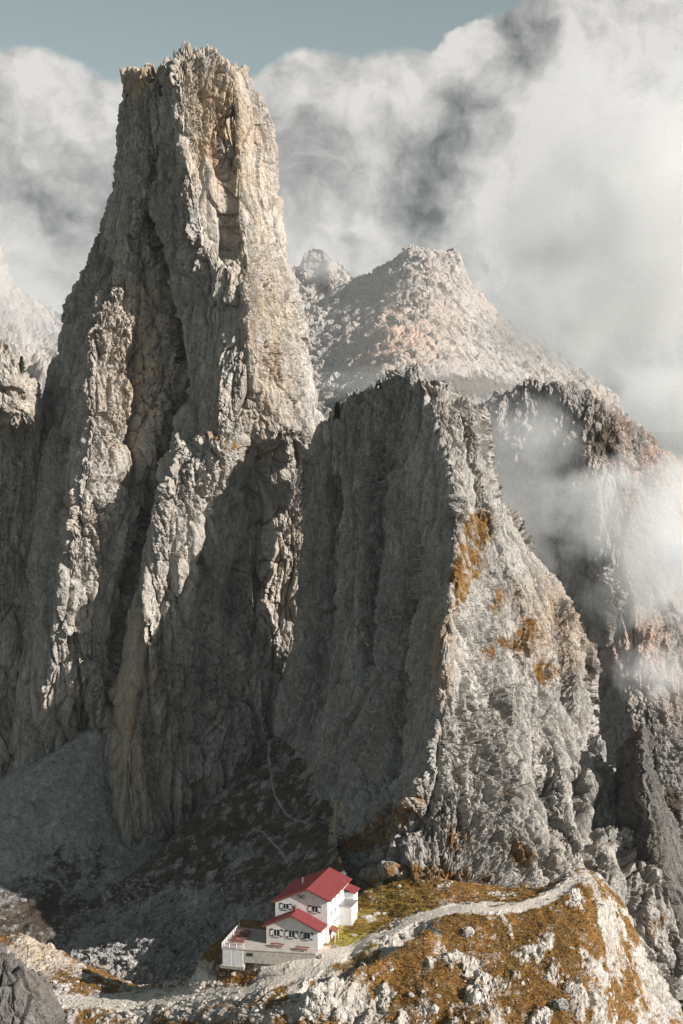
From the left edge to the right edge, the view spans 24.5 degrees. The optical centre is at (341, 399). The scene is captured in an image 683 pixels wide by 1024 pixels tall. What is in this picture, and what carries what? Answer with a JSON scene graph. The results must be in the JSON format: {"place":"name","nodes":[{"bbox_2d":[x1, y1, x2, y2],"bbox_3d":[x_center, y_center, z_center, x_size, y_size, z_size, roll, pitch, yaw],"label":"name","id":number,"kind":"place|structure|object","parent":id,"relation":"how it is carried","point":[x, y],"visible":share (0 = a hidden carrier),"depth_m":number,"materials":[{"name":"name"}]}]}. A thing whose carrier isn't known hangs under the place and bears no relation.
{"place":"outdoors","nodes":[
{"label":"outdoors","id":0,"kind":"place"},
{"bbox_2d":[0,340,43,777],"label":"mountain shoulder","id":1,"kind":"object","parent":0,"point":[21,420],"visible":0.6,"depth_m":519.56},
{"bbox_2d":[18,356,26,374],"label":"pine tree","id":2,"kind":"object","parent":1,"relation":"on","point":[21,364],"visible":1,"depth_m":501.07,"materials":[{"name":"green plant"}]},
{"bbox_2d":[0,244,62,398],"bbox_3d":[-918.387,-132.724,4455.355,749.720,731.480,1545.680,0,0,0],"label":"mountain slopes","id":3,"kind":"structure","parent":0,"point":[30,328],"depth_m":4266.35,"materials":[{"name":"grey stone"}]},
{"bbox_2d":[0,726,167,949],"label":"hill gully","id":4,"kind":"object","parent":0,"point":[41,920],"visible":0.47,"depth_m":479.07,"materials":[{"name":"grey gravel"}]},
{"bbox_2d":[7,41,324,849],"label":"mountain tower","id":5,"kind":"structure","parent":0,"point":[183,417],"depth_m":505.56,"materials":[{"name":"stone"}]},
{"bbox_2d":[58,736,349,984],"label":"hill slope","id":6,"kind":"structure","parent":0,"point":[256,821],"depth_m":443.69,"materials":[{"name":"grey gravel"}]},
{"bbox_2d":[0,739,289,975],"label":"rubble","id":7,"kind":"object","parent":6,"relation":"on","point":[73,919],"visible":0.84,"depth_m":439.68,"materials":[{"name":"grey stone"}]},
{"bbox_2d":[0,868,682,1023],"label":"hillside","id":8,"kind":"structure","parent":0,"point":[657,1003],"depth_m":340.22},
{"bbox_2d":[0,942,70,1023],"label":"rock outcrop","id":9,"kind":"object","parent":8,"relation":"on","point":[28,997],"visible":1,"depth_m":296.51,"materials":[{"name":"stone"}]},
{"bbox_2d":[220,922,319,970],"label":"terrace","id":10,"kind":"structure","parent":8,"relation":"on","point":[254,947],"depth_m":345.32,"materials":[{"name":"concrete"}]},
{"bbox_2d":[230,940,243,944],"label":"picnic table","id":11,"kind":"object","parent":10,"relation":"on","point":[233,941],"visible":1,"depth_m":347.71,"materials":[{"name":"red wood"}]},
{"bbox_2d":[232,937,246,940],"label":"picnic table","id":12,"kind":"object","parent":10,"relation":"on","point":[239,938],"visible":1,"depth_m":349.73,"materials":[{"name":"red wood"}]},
{"bbox_2d":[235,933,248,937],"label":"picnic table","id":13,"kind":"object","parent":10,"relation":"on","point":[241,934],"visible":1,"depth_m":352.26,"materials":[{"name":"red wood"}]},
{"bbox_2d":[237,929,251,933],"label":"picnic table","id":14,"kind":"object","parent":10,"relation":"on","point":[239,930],"visible":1,"depth_m":354.44,"materials":[{"name":"red wood"}]},
{"bbox_2d":[269,942,284,948],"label":"picnic table","id":15,"kind":"object","parent":10,"relation":"on","point":[277,944],"visible":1,"depth_m":345.99,"materials":[{"name":"red wood"}]},
{"bbox_2d":[295,946,309,951],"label":"picnic table","id":16,"kind":"object","parent":10,"relation":"on","point":[301,947],"visible":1,"depth_m":343.90,"materials":[{"name":"red wood"}]},
{"bbox_2d":[261,867,359,948],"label":"mountain hut","id":17,"kind":"object","parent":8,"relation":"on","point":[314,910],"visible":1,"depth_m":350.69,"materials":[{"name":"white paint"}]},
{"bbox_2d":[273,929,279,936],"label":"window","id":18,"kind":"structure","parent":17,"relation":"in","point":[276,932],"depth_m":347.76,"materials":[{"name":"glass"}]},
{"bbox_2d":[282,903,288,909],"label":"window","id":19,"kind":"structure","parent":17,"relation":"in","point":[285,905],"depth_m":351.86,"materials":[{"name":"glass"}]},
{"bbox_2d":[288,930,294,938],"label":"window","id":20,"kind":"structure","parent":17,"relation":"in","point":[291,934],"depth_m":346.75,"materials":[{"name":"glass"}]},
{"bbox_2d":[303,932,309,939],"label":"window","id":21,"kind":"structure","parent":17,"relation":"in","point":[306,934],"depth_m":345.73,"materials":[{"name":"glass"}]},
{"bbox_2d":[311,906,317,912],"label":"window","id":22,"kind":"structure","parent":17,"relation":"in","point":[314,908],"depth_m":349.89,"materials":[{"name":"glass"}]},
{"bbox_2d":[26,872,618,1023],"bbox_3d":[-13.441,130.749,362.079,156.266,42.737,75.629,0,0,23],"label":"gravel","id":23,"kind":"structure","parent":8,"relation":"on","point":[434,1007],"depth_m":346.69,"materials":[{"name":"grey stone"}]},
{"bbox_2d":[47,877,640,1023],"bbox_3d":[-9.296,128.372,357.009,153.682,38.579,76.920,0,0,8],"label":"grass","id":24,"kind":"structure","parent":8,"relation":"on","point":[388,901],"depth_m":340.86,"materials":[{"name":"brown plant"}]},
{"bbox_2d":[399,932,408,939],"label":"boulder","id":25,"kind":"object","parent":8,"relation":"on","point":[404,935],"visible":1,"depth_m":343.18,"materials":[{"name":"white stone"}]},
{"bbox_2d":[462,926,474,937],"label":"boulder","id":26,"kind":"object","parent":8,"relation":"on","point":[468,931],"visible":1,"depth_m":338.03,"materials":[{"name":"white stone"}]},
{"bbox_2d":[543,975,551,980],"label":"boulder","id":27,"kind":"object","parent":8,"relation":"on","point":[547,978],"visible":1,"depth_m":325.68,"materials":[{"name":"beige stone"}]},
{"bbox_2d":[553,998,568,1010],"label":"boulder","id":28,"kind":"object","parent":8,"relation":"on","point":[561,1004],"visible":1,"depth_m":318.25,"materials":[{"name":"grey stone"}]},
{"bbox_2d":[0,0,682,431],"label":"sky","id":29,"kind":"structure","parent":0,"point":[540,142],"materials":[{"name":"white"}]},
{"bbox_2d":[287,244,619,419],"bbox_3d":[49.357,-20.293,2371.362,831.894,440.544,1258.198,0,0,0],"label":"mountain range","id":30,"kind":"structure","parent":0,"point":[436,315],"depth_m":2112.68,"materials":[{"name":"grey stone"}]},
{"bbox_2d":[273,361,682,999],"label":"mountain peak","id":31,"kind":"structure","parent":0,"point":[437,707],"depth_m":435.19,"materials":[{"name":"stone"}]},
{"bbox_2d":[333,402,340,418],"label":"pine tree","id":32,"kind":"object","parent":31,"relation":"on","point":[337,411],"visible":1,"depth_m":486.62,"materials":[{"name":"green plant"}]},
{"bbox_2d":[473,376,682,847],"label":"mountain ridge","id":33,"kind":"structure","parent":0,"point":[591,491],"depth_m":825.64,"materials":[{"name":"stone"}]},
{"bbox_2d":[613,723,682,1011],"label":"mountain spire","id":34,"kind":"structure","parent":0,"point":[645,813],"depth_m":423.05,"materials":[{"name":"stone"}]},
{"bbox_2d":[648,432,682,465],"bbox_3d":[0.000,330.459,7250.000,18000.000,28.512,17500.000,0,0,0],"label":"cloud","id":35,"kind":"structure","parent":0,"point":[672,442],"depth_m":12310.91,"materials":[{"name":"white"}]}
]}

